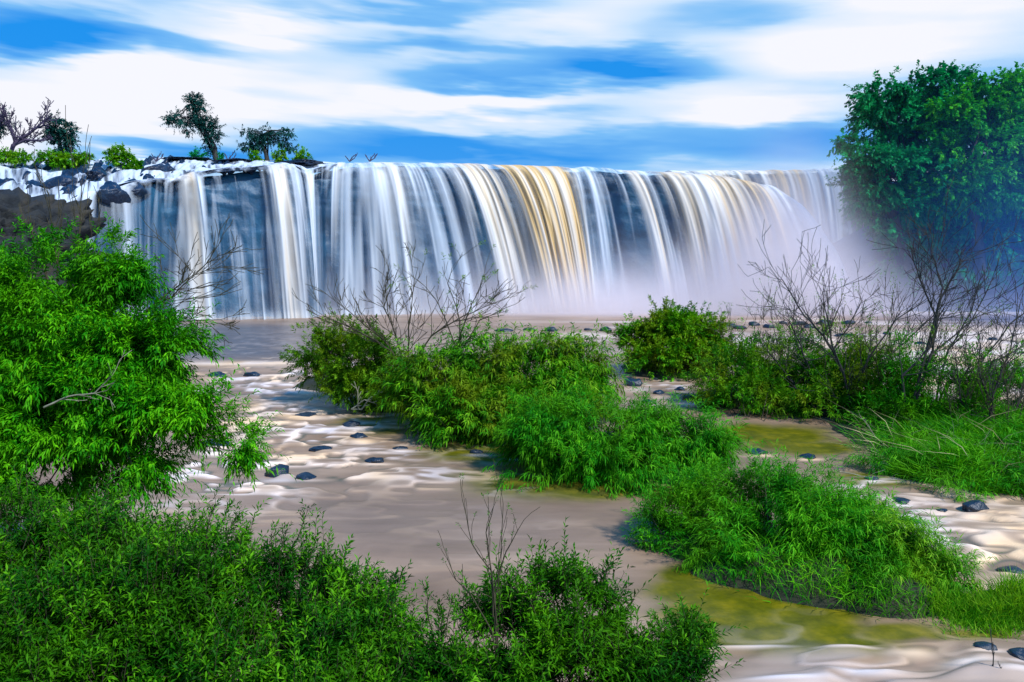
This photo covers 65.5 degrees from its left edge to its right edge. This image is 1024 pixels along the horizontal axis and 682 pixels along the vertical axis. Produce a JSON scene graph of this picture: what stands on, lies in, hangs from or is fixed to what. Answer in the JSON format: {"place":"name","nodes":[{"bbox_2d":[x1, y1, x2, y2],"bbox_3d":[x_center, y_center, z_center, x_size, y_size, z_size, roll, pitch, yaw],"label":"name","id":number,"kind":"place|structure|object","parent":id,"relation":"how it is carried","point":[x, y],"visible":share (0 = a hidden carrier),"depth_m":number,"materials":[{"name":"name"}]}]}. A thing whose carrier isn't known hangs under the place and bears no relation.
{"place":"outdoors","nodes":[
{"label":"outdoors","id":0,"kind":"place"},
{"bbox_2d":[91,166,808,317],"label":"cliff","id":1,"kind":"structure","parent":0,"point":[246,201],"depth_m":67.37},
{"bbox_2d":[0,155,336,200],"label":"rock ledge","id":2,"kind":"object","parent":1,"relation":"on","point":[24,171],"visible":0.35,"depth_m":62.51,"materials":[{"name":"stone"}]},
{"bbox_2d":[0,103,21,142],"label":"clifftop tree","id":3,"kind":"object","parent":2,"relation":"on","point":[3,128],"visible":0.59,"depth_m":67.13,"materials":[{"name":"purple plant"}]},
{"bbox_2d":[0,146,33,166],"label":"clifftop bush","id":4,"kind":"object","parent":2,"relation":"on","point":[10,157],"visible":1,"depth_m":64.25,"materials":[{"name":"green plant"}]},
{"bbox_2d":[0,97,59,152],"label":"leafless skyline tree","id":5,"kind":"object","parent":2,"relation":"on","point":[19,139],"visible":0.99,"depth_m":66.28,"materials":[{"name":"purple plant"}]},
{"bbox_2d":[33,147,82,170],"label":"clifftop bush","id":6,"kind":"object","parent":2,"relation":"on","point":[57,160],"visible":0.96,"depth_m":64.25,"materials":[{"name":"green plant"}]},
{"bbox_2d":[39,175,77,190],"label":"cascade rock","id":7,"kind":"object","parent":2,"relation":"on","point":[64,181],"visible":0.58,"depth_m":58.02,"materials":[{"name":"stone"}]},
{"bbox_2d":[37,109,81,153],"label":"clifftop tree","id":8,"kind":"object","parent":2,"relation":"on","point":[57,132],"visible":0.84,"depth_m":68.09,"materials":[{"name":"green plant"}]},
{"bbox_2d":[70,150,95,164],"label":"clifftop bush","id":9,"kind":"object","parent":2,"relation":"on","point":[84,153],"visible":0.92,"depth_m":64.43,"materials":[{"name":"green plant"}]},
{"bbox_2d":[85,169,109,180],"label":"cascade rock","id":10,"kind":"object","parent":2,"relation":"on","point":[96,175],"visible":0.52,"depth_m":59.79,"materials":[{"name":"stone"}]},
{"bbox_2d":[95,181,132,212],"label":"cascade rock","id":11,"kind":"object","parent":2,"relation":"on","point":[114,196],"visible":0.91,"depth_m":55.46,"materials":[{"name":"stone"}]},
{"bbox_2d":[101,142,138,169],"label":"clifftop bush","id":12,"kind":"object","parent":2,"relation":"on","point":[117,158],"visible":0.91,"depth_m":64.23,"materials":[{"name":"green plant"}]},
{"bbox_2d":[118,178,150,198],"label":"cascade rock","id":13,"kind":"object","parent":2,"relation":"on","point":[138,190],"visible":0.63,"depth_m":57.58,"materials":[{"name":"stone"}]},
{"bbox_2d":[127,158,144,169],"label":"clifftop bush","id":14,"kind":"object","parent":2,"relation":"on","point":[138,164],"visible":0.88,"depth_m":62.62,"materials":[{"name":"green plant"}]},
{"bbox_2d":[141,163,174,177],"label":"cascade rock","id":15,"kind":"object","parent":2,"relation":"on","point":[164,168],"visible":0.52,"depth_m":62.12,"materials":[{"name":"stone"}]},
{"bbox_2d":[0,157,343,200],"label":"cascade water","id":16,"kind":"structure","parent":2,"relation":"on","point":[124,175],"depth_m":61.57,"materials":[{"name":"liquid"}]},
{"bbox_2d":[158,157,211,160],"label":"lip rock","id":17,"kind":"object","parent":2,"relation":"on","point":[191,158],"visible":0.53,"depth_m":69.12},
{"bbox_2d":[158,91,227,159],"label":"clifftop tree","id":18,"kind":"object","parent":2,"relation":"on","point":[192,118],"visible":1,"depth_m":69.92,"materials":[{"name":"green plant"}]},
{"bbox_2d":[187,146,208,161],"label":"clifftop bush","id":19,"kind":"object","parent":2,"relation":"on","point":[194,153],"visible":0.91,"depth_m":69.29,"materials":[{"name":"green plant"}]},
{"bbox_2d":[210,158,268,162],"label":"lip rock","id":20,"kind":"object","parent":2,"relation":"on","point":[233,159],"visible":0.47,"depth_m":67.42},
{"bbox_2d":[234,122,297,160],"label":"clifftop tree","id":21,"kind":"object","parent":20,"relation":"on","point":[260,139],"visible":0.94,"depth_m":68.21,"materials":[{"name":"green plant"}]},
{"bbox_2d":[246,148,264,160],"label":"clifftop bush","id":22,"kind":"object","parent":2,"relation":"on","point":[255,153],"visible":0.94,"depth_m":67.32,"materials":[{"name":"green plant"}]},
{"bbox_2d":[271,144,288,161],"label":"clifftop bush","id":23,"kind":"object","parent":2,"relation":"on","point":[278,156],"visible":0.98,"depth_m":67.36,"materials":[{"name":"green plant"}]},
{"bbox_2d":[274,159,324,165],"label":"lip rock","id":24,"kind":"object","parent":2,"relation":"on","point":[306,162],"visible":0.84,"depth_m":65.80,"materials":[{"name":"stone"}]},
{"bbox_2d":[290,143,312,167],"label":"clifftop bush","id":25,"kind":"object","parent":2,"relation":"on","point":[301,152],"visible":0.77,"depth_m":66.28,"materials":[{"name":"green plant"}]},
{"bbox_2d":[67,162,858,320],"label":"waterfall","id":26,"kind":"structure","parent":0,"point":[724,211],"depth_m":66.81,"materials":[{"name":"liquid"}]},
{"bbox_2d":[0,300,1023,681],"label":"river water","id":27,"kind":"structure","parent":0,"point":[398,508],"depth_m":18.19,"materials":[{"name":"liquid"}]},
{"bbox_2d":[208,371,224,376],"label":"river boulder","id":28,"kind":"object","parent":27,"relation":"in","point":[220,374],"visible":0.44,"depth_m":35.14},
{"bbox_2d":[243,371,261,376],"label":"river boulder","id":29,"kind":"object","parent":27,"relation":"in","point":[251,374],"visible":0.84,"depth_m":35.34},
{"bbox_2d":[264,464,288,477],"bbox_3d":[-6.090,3.419,20.625,0.628,0.456,0.735,-4,8,-28],"label":"river boulder","id":30,"kind":"object","parent":27,"relation":"in","point":[280,467],"visible":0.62,"depth_m":20.41,"materials":[{"name":"stone"}]},
{"bbox_2d":[295,412,316,416],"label":"river boulder","id":31,"kind":"object","parent":27,"relation":"in","point":[306,414],"visible":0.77,"depth_m":27.31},
{"bbox_2d":[296,472,316,479],"bbox_3d":[-5.232,3.453,20.265,0.524,0.216,0.463,-1,7,-7],"label":"river boulder","id":32,"kind":"object","parent":27,"relation":"in","point":[305,476],"visible":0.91,"depth_m":20.18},
{"bbox_2d":[309,445,332,451],"bbox_3d":[-5.507,3.119,23.039,0.729,0.175,0.505,-1,7,-5],"label":"river boulder","id":33,"kind":"object","parent":27,"relation":"in","point":[317,448],"visible":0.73,"depth_m":22.88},
{"bbox_2d":[342,420,359,426],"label":"river boulder","id":34,"kind":"object","parent":27,"relation":"in","point":[351,423],"visible":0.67,"depth_m":25.75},
{"bbox_2d":[350,432,367,437],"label":"river boulder","id":35,"kind":"object","parent":27,"relation":"in","point":[359,435],"visible":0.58,"depth_m":24.20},
{"bbox_2d":[364,457,383,462],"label":"river boulder","id":36,"kind":"object","parent":27,"relation":"in","point":[375,460],"visible":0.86,"depth_m":21.63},
{"bbox_2d":[470,449,483,453],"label":"river boulder","id":37,"kind":"object","parent":27,"relation":"in","point":[476,451],"visible":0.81,"depth_m":22.56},
{"bbox_2d":[494,328,513,331],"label":"pool stone","id":38,"kind":"object","parent":27,"relation":"in","point":[507,330],"visible":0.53,"depth_m":52.72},
{"bbox_2d":[625,378,642,386],"bbox_3d":[5.058,1.847,33.164,0.790,0.597,0.609,1,7,6],"label":"river boulder","id":39,"kind":"object","parent":27,"relation":"in","point":[637,382],"visible":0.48,"depth_m":32.96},
{"bbox_2d":[653,390,664,394],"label":"river boulder","id":40,"kind":"object","parent":27,"relation":"in","point":[659,392],"visible":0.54,"depth_m":30.96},
{"bbox_2d":[747,448,767,454],"bbox_3d":[6.958,3.167,22.646,0.521,0.228,0.488,7,10,44],"label":"river boulder","id":41,"kind":"object","parent":27,"relation":"in","point":[759,451],"visible":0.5,"depth_m":22.53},
{"bbox_2d":[758,268,846,390],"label":"twiggy shrub","id":42,"kind":"object","parent":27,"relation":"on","point":[781,351],"visible":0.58,"depth_m":29.27,"materials":[{"name":"brown plant"}]},
{"bbox_2d":[798,453,815,458],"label":"river boulder","id":43,"kind":"object","parent":27,"relation":"in","point":[809,455],"visible":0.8,"depth_m":22.10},
{"bbox_2d":[833,221,947,305],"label":"misty cliff","id":44,"kind":"structure","parent":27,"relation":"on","point":[851,247],"depth_m":71.05,"materials":[{"name":"stone"}]},
{"bbox_2d":[824,122,974,273],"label":"tall tree","id":45,"kind":"object","parent":44,"relation":"on","point":[866,180],"visible":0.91,"depth_m":64.90,"materials":[{"name":"green plant"}]},
{"bbox_2d":[843,59,994,270],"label":"tall tree","id":46,"kind":"object","parent":44,"relation":"on","point":[878,113],"visible":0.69,"depth_m":67.07,"materials":[{"name":"green plant"}]},
{"bbox_2d":[893,497,910,504],"bbox_3d":[8.979,3.715,18.357,0.428,0.212,0.357,-2,7,-15],"label":"river boulder","id":47,"kind":"object","parent":27,"relation":"in","point":[902,499],"visible":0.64,"depth_m":18.29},
{"bbox_2d":[916,211,1023,402],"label":"leafless tree","id":48,"kind":"object","parent":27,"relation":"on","point":[971,309],"visible":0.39,"depth_m":25.53,"materials":[{"name":"brown plant"}]},
{"bbox_2d":[962,500,988,511],"bbox_3d":[10.397,3.792,17.844,0.602,0.449,0.440,1,7,6],"label":"river boulder","id":49,"kind":"object","parent":27,"relation":"in","point":[973,506],"visible":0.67,"depth_m":17.73,"materials":[{"name":"stone"}]},
{"bbox_2d":[973,641,997,650],"bbox_3d":[6.988,4.551,11.730,0.349,0.184,0.303,-1,7,-6],"label":"river boulder","id":50,"kind":"object","parent":27,"relation":"in","point":[985,645],"visible":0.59,"depth_m":11.71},
{"bbox_2d":[989,624,994,665],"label":"reed stem","id":51,"kind":"object","parent":27,"relation":"in","point":[992,645],"visible":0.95,"depth_m":10.88,"materials":[{"name":"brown plant"}]},
{"bbox_2d":[996,565,1023,573],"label":"river boulder","id":52,"kind":"object","parent":27,"relation":"in","point":[1011,567],"visible":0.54,"depth_m":14.42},
{"bbox_2d":[1007,647,1023,660],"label":"river boulder","id":53,"kind":"object","parent":27,"relation":"in","point":[1017,652],"visible":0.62,"depth_m":11.51,"materials":[{"name":"stone"}]},
{"bbox_2d":[0,0,1023,180],"label":"sky","id":54,"kind":"structure","parent":0,"point":[639,85],"materials":[{"name":"blue"}]},
{"bbox_2d":[2,181,1023,680],"bbox_3d":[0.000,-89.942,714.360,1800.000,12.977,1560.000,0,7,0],"label":"ground","id":55,"kind":"structure","parent":0,"point":[818,601],"depth_m":13.73,"materials":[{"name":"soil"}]},
{"bbox_2d":[0,187,109,292],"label":"rock outcrop","id":56,"kind":"object","parent":55,"relation":"on","point":[10,200],"visible":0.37,"depth_m":46.10,"materials":[{"name":"stone"}]},
{"bbox_2d":[0,448,197,681],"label":"willow shrub","id":57,"kind":"object","parent":55,"relation":"on","point":[26,555],"visible":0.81,"depth_m":7.20,"materials":[{"name":"green plant"}]},
{"bbox_2d":[0,210,302,549],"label":"leafy tree","id":58,"kind":"object","parent":55,"relation":"on","point":[57,342],"visible":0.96,"depth_m":11.51,"materials":[{"name":"green plant"}]},
{"bbox_2d":[18,105,101,285],"bbox_3d":[-7.248,-1.887,12.914,1.424,3.706,0.443,0,7,0],"label":"bare sapling","id":59,"kind":"object","parent":58,"relation":"attached to","point":[80,221],"visible":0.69,"depth_m":12.83,"materials":[{"name":"brown plant"}]},
{"bbox_2d":[43,350,131,408],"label":"fallen branch","id":60,"kind":"object","parent":58,"relation":"on","point":[58,400],"visible":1,"depth_m":10.57,"materials":[{"name":"wood"}]},
{"bbox_2d":[11,489,318,681],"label":"willow shrub","id":61,"kind":"object","parent":55,"relation":"on","point":[176,608],"visible":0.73,"depth_m":7.34,"materials":[{"name":"green plant"}]},
{"bbox_2d":[174,483,248,574],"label":"leafy shoot","id":62,"kind":"object","parent":61,"relation":"on","point":[217,515],"visible":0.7,"depth_m":8.09,"materials":[{"name":"green plant"}]},
{"bbox_2d":[130,213,265,346],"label":"bare shrub","id":63,"kind":"object","parent":55,"relation":"on","point":[178,290],"visible":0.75,"depth_m":12.80,"materials":[{"name":"brown plant"}]},
{"bbox_2d":[123,507,436,681],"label":"willow shrub","id":64,"kind":"object","parent":55,"relation":"on","point":[335,634],"visible":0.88,"depth_m":7.32,"materials":[{"name":"green plant"}]},
{"bbox_2d":[259,499,315,600],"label":"leafy shoot","id":65,"kind":"object","parent":64,"relation":"on","point":[295,535],"visible":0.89,"depth_m":7.91,"materials":[{"name":"green plant"}]},
{"bbox_2d":[319,551,402,605],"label":"leafy shoot","id":66,"kind":"object","parent":64,"relation":"on","point":[354,568],"visible":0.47,"depth_m":7.84,"materials":[{"name":"green plant"}]},
{"bbox_2d":[278,301,427,414],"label":"island bush","id":67,"kind":"object","parent":55,"relation":"on","point":[341,375],"visible":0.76,"depth_m":27.90,"materials":[{"name":"green plant"}]},
{"bbox_2d":[351,381,384,409],"bbox_3d":[-4.767,1.824,26.433,1.185,0.973,0.397,0,7,0],"label":"dead root","id":68,"kind":"object","parent":67,"relation":"attached to","point":[361,401],"visible":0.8,"depth_m":26.45,"materials":[{"name":"wood"}]},
{"bbox_2d":[292,239,528,371],"bbox_3d":[-3.293,-1.125,26.755,7.892,4.548,2.431,0,7,0],"label":"leafless shrub","id":69,"kind":"object","parent":67,"relation":"on","point":[369,327],"visible":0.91,"depth_m":26.53,"materials":[{"name":"brown plant"}]},
{"bbox_2d":[357,309,549,451],"bbox_3d":[-1.393,1.458,24.850,5.551,4.870,5.500,-4,8,-30],"label":"island bush","id":70,"kind":"object","parent":55,"relation":"on","point":[452,399],"visible":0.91,"depth_m":24.27,"materials":[{"name":"green plant"}]},
{"bbox_2d":[386,240,536,361],"bbox_3d":[-1.565,-1.211,25.067,4.685,3.913,1.690,-2,7,-15],"label":"feathery sapling","id":71,"kind":"object","parent":70,"relation":"on","point":[456,304],"visible":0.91,"depth_m":25.03,"materials":[{"name":"brown plant"}]},
{"bbox_2d":[380,541,642,681],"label":"willow shrub","id":72,"kind":"object","parent":55,"relation":"on","point":[457,661],"visible":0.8,"depth_m":7.38,"materials":[{"name":"green plant"}]},
{"bbox_2d":[404,575,462,652],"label":"leafy shoot","id":73,"kind":"object","parent":72,"relation":"on","point":[443,621],"visible":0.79,"depth_m":7.59,"materials":[{"name":"green plant"}]},
{"bbox_2d":[437,460,537,656],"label":"bare twigs","id":74,"kind":"object","parent":72,"relation":"on","point":[494,613],"visible":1,"depth_m":7.31,"materials":[{"name":"wood"}]},
{"bbox_2d":[347,391,693,471],"bbox_3d":[-0.508,2.418,25.003,14.856,1.088,3.933,7,10,43],"label":"island sedge","id":75,"kind":"object","parent":55,"relation":"on","point":[355,402],"visible":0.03,"depth_m":28.12,"materials":[{"name":"green plant"}]},
{"bbox_2d":[467,318,635,447],"bbox_3d":[1.280,1.886,24.760,5.516,5.062,6.164,0,7,0],"label":"island bush","id":76,"kind":"object","parent":55,"relation":"on","point":[560,355],"visible":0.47,"depth_m":24.58,"materials":[{"name":"green plant"}]},
{"bbox_2d":[498,516,682,681],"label":"willow shrub","id":77,"kind":"object","parent":55,"relation":"on","point":[591,639],"visible":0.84,"depth_m":7.38,"materials":[{"name":"green plant"}]},
{"bbox_2d":[530,549,627,612],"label":"leafy shoot","id":78,"kind":"object","parent":77,"relation":"on","point":[555,569],"visible":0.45,"depth_m":7.73,"materials":[{"name":"green plant"}]},
{"bbox_2d":[477,369,773,500],"bbox_3d":[2.807,2.897,20.409,7.694,4.219,5.080,0,7,0],"label":"island bush","id":79,"kind":"object","parent":55,"relation":"on","point":[546,443],"visible":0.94,"depth_m":20.12,"materials":[{"name":"green plant"}]},
{"bbox_2d":[584,580,748,681],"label":"willow shrub","id":80,"kind":"object","parent":55,"relation":"on","point":[692,667],"visible":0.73,"depth_m":7.56,"materials":[{"name":"green plant"}]},
{"bbox_2d":[646,606,720,656],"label":"leafy shoot","id":81,"kind":"object","parent":80,"relation":"on","point":[684,627],"visible":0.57,"depth_m":7.70,"materials":[{"name":"green plant"}]},
{"bbox_2d":[600,294,742,381],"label":"island bush","id":82,"kind":"object","parent":55,"relation":"on","point":[665,336],"visible":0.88,"depth_m":35.19,"materials":[{"name":"green plant"}]},
{"bbox_2d":[620,443,754,555],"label":"island bush","id":83,"kind":"object","parent":55,"relation":"on","point":[684,489],"visible":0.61,"depth_m":15.87,"materials":[{"name":"green plant"}]},
{"bbox_2d":[689,291,774,384],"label":"twiggy shrub","id":84,"kind":"object","parent":55,"relation":"on","point":[743,325],"visible":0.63,"depth_m":29.31,"materials":[{"name":"brown plant"}]},
{"bbox_2d":[679,317,844,420],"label":"island bush","id":85,"kind":"object","parent":55,"relation":"on","point":[765,380],"visible":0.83,"depth_m":28.37,"materials":[{"name":"green plant"}]},
{"bbox_2d":[656,438,933,591],"bbox_3d":[5.427,3.408,14.941,4.708,3.070,4.407,6,9,40],"label":"island bush","id":86,"kind":"object","parent":55,"relation":"on","point":[812,516],"visible":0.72,"depth_m":14.62,"materials":[{"name":"green plant"}]},
{"bbox_2d":[751,260,899,402],"bbox_3d":[10.760,0.048,28.117,5.218,6.062,1.687,-1,7,-10],"label":"leafless tree","id":87,"kind":"object","parent":55,"relation":"on","point":[801,347],"visible":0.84,"depth_m":27.92,"materials":[{"name":"brown plant"}]},
{"bbox_2d":[660,522,1023,622],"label":"island grass","id":88,"kind":"structure","parent":55,"relation":"on","point":[810,579],"depth_m":13.41,"materials":[{"name":"green plant"}]},
{"bbox_2d":[760,310,939,423],"bbox_3d":[11.191,1.098,27.371,5.580,4.186,5.632,0,7,0],"label":"island bush","id":89,"kind":"object","parent":55,"relation":"on","point":[837,384],"visible":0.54,"depth_m":26.85,"materials":[{"name":"green plant"}]},
{"bbox_2d":[738,219,977,410],"bbox_3d":[11.460,-0.526,26.776,8.002,7.071,3.517,0,7,0],"label":"leafless tree","id":90,"kind":"object","parent":55,"relation":"on","point":[833,351],"visible":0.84,"depth_m":26.42,"materials":[{"name":"brown plant"}]},
{"bbox_2d":[835,259,960,396],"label":"twiggy shrub","id":91,"kind":"object","parent":55,"relation":"on","point":[870,330],"visible":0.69,"depth_m":25.80,"materials":[{"name":"brown plant"}]},
{"bbox_2d":[796,489,1006,613],"bbox_3d":[6.520,3.686,13.944,3.452,2.299,2.916,0,7,0],"label":"island bush","id":92,"kind":"object","parent":55,"relation":"on","point":[944,564],"visible":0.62,"depth_m":13.55,"materials":[{"name":"green plant"}]},
{"bbox_2d":[813,401,1022,468],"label":"straw grass","id":93,"kind":"structure","parent":55,"relation":"on","point":[916,431],"depth_m":21.98,"materials":[{"name":"plant"}]},
{"bbox_2d":[831,397,1023,501],"bbox_3d":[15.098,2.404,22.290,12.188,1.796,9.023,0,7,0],"label":"bank grass","id":94,"kind":"structure","parent":55,"relation":"on","point":[973,448],"depth_m":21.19,"materials":[{"name":"green plant"}]},
{"bbox_2d":[845,321,1020,436],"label":"island bush","id":95,"kind":"object","parent":55,"relation":"on","point":[929,401],"visible":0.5,"depth_m":24.53,"materials":[{"name":"green plant"}]},
{"bbox_2d":[868,177,1023,416],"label":"leafless tree","id":96,"kind":"object","parent":55,"relation":"on","point":[936,319],"visible":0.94,"depth_m":24.23,"materials":[{"name":"brown plant"}]},
{"bbox_2d":[895,564,1023,640],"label":"sedge grass","id":97,"kind":"structure","parent":55,"relation":"on","point":[985,610],"depth_m":12.61,"materials":[{"name":"green plant"}]},
{"bbox_2d":[901,61,1023,280],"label":"tall tree","id":98,"kind":"object","parent":55,"relation":"on","point":[990,124],"visible":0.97,"depth_m":63.22,"materials":[{"name":"green plant"}]},
{"bbox_2d":[914,301,1015,420],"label":"twiggy shrub","id":99,"kind":"object","parent":55,"relation":"on","point":[956,377],"visible":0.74,"depth_m":23.42,"materials":[{"name":"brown plant"}]},
{"bbox_2d":[932,337,1023,433],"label":"island bush","id":100,"kind":"object","parent":55,"relation":"on","point":[1018,372],"visible":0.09,"depth_m":24.49,"materials":[{"name":"green plant"}]},
{"bbox_2d":[934,249,1023,422],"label":"leafless tree","id":101,"kind":"object","parent":55,"relation":"on","point":[990,373],"visible":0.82,"depth_m":22.95,"materials":[{"name":"brown plant"}]},
{"bbox_2d":[941,297,1023,424],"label":"twiggy shrub","id":102,"kind":"object","parent":55,"relation":"on","point":[1004,365],"visible":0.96,"depth_m":22.47,"materials":[{"name":"brown plant"}]},
{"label":"cliff shoulder","id":103,"kind":"object","parent":55,"relation":"on","visible":0},
{"bbox_2d":[983,77,1023,245],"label":"tall tree","id":104,"kind":"object","parent":103,"relation":"on","point":[1018,111],"visible":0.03,"depth_m":65.61,"materials":[{"name":"green plant"}]},
{"bbox_2d":[659,168,872,300],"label":"waterfall","id":105,"kind":"structure","parent":0,"point":[814,199],"depth_m":80.89,"materials":[{"name":"liquid"}]},
{"bbox_2d":[623,172,1023,302],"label":"cliff","id":106,"kind":"structure","parent":0,"point":[847,229],"depth_m":81.88,"materials":[{"name":"stone"}]},
{"bbox_2d":[929,254,1023,306],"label":"cliff rock mass","id":107,"kind":"object","parent":106,"relation":"attached to","point":[990,293],"visible":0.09,"depth_m":71.08,"materials":[{"name":"stone"}]},
{"bbox_2d":[867,208,1023,304],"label":"tall tree","id":108,"kind":"object","parent":107,"relation":"on","point":[951,238],"visible":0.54,"depth_m":66.54,"materials":[{"name":"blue plant"}]},
{"bbox_2d":[804,260,858,339],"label":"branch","id":109,"kind":"object","parent":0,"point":[842,293],"visible":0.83,"depth_m":26.99,"materials":[{"name":"brown plant"}]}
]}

